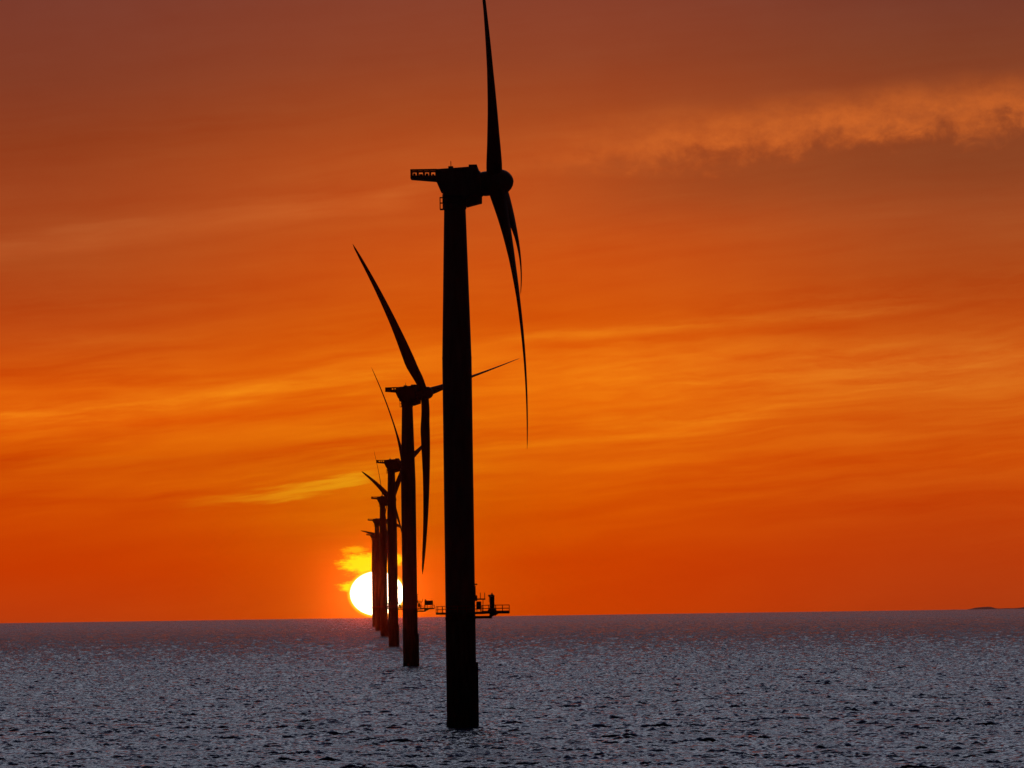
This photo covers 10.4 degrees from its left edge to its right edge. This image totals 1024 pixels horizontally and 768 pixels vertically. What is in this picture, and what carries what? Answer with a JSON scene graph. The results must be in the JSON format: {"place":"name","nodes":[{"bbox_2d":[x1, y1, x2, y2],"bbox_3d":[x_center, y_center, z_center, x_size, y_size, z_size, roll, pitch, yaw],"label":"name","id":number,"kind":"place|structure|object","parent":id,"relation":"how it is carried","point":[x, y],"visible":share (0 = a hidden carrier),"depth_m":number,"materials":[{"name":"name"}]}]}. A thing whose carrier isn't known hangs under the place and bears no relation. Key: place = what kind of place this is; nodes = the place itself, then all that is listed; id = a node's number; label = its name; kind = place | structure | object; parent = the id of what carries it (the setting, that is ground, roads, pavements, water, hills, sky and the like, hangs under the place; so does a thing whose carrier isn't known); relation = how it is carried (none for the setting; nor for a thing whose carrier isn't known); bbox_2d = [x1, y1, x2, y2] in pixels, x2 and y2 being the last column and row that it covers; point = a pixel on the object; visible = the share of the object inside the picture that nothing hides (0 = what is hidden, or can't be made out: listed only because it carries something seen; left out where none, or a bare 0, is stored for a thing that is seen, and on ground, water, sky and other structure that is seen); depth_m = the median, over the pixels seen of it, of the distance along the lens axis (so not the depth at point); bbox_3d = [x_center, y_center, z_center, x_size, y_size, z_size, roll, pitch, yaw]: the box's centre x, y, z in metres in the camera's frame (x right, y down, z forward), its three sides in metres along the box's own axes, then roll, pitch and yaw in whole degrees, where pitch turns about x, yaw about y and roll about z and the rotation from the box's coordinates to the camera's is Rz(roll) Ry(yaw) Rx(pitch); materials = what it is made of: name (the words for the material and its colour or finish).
{"place":"outdoors","nodes":[
{"label":"outdoors","id":0,"kind":"place"},
{"bbox_2d":[0,609,1023,767],"bbox_3d":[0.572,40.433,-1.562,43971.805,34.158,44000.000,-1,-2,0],"label":"sea","id":1,"kind":"structure","parent":0,"point":[897,689],"depth_m":1485.63,"materials":[{"name":"grey liquid"}]},
{"bbox_2d":[361,506,398,626],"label":"wind turbine","id":2,"kind":"object","parent":1,"relation":"in","point":[371,535],"visible":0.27,"depth_m":6531.53,"materials":[{"name":"paint"}]},
{"bbox_2d":[362,471,401,635],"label":"wind turbine","id":3,"kind":"object","parent":1,"relation":"in","point":[382,500],"visible":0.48,"depth_m":4354.36,"materials":[{"name":"paint"}]},
{"bbox_2d":[368,453,399,630],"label":"wind turbine","id":4,"kind":"object","parent":1,"relation":"in","point":[376,521],"visible":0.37,"depth_m":5442.94,"materials":[{"name":"paint"}]},
{"bbox_2d":[371,367,420,645],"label":"wind turbine","id":5,"kind":"object","parent":1,"relation":"in","point":[393,466],"visible":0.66,"depth_m":3265.61,"materials":[{"name":"paint"}]},
{"bbox_2d":[353,245,518,665],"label":"wind turbine","id":6,"kind":"object","parent":1,"relation":"in","point":[412,395],"visible":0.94,"depth_m":2175.81,"materials":[{"name":"paint"}]},
{"bbox_2d":[410,0,527,727],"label":"wind turbine","id":7,"kind":"object","parent":1,"relation":"in","point":[463,188],"visible":1,"depth_m":1087.96,"materials":[{"name":"paint"}]},
{"bbox_2d":[0,0,1023,622],"label":"sky","id":8,"kind":"structure","parent":0,"point":[772,251],"materials":[{"name":"orange"}]},
{"bbox_2d":[967,607,1023,609],"bbox_3d":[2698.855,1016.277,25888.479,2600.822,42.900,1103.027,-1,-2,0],"label":"hills","id":9,"kind":"structure","parent":0,"point":[994,608],"depth_m":25825.60,"materials":[{"name":"grey"}]}
]}

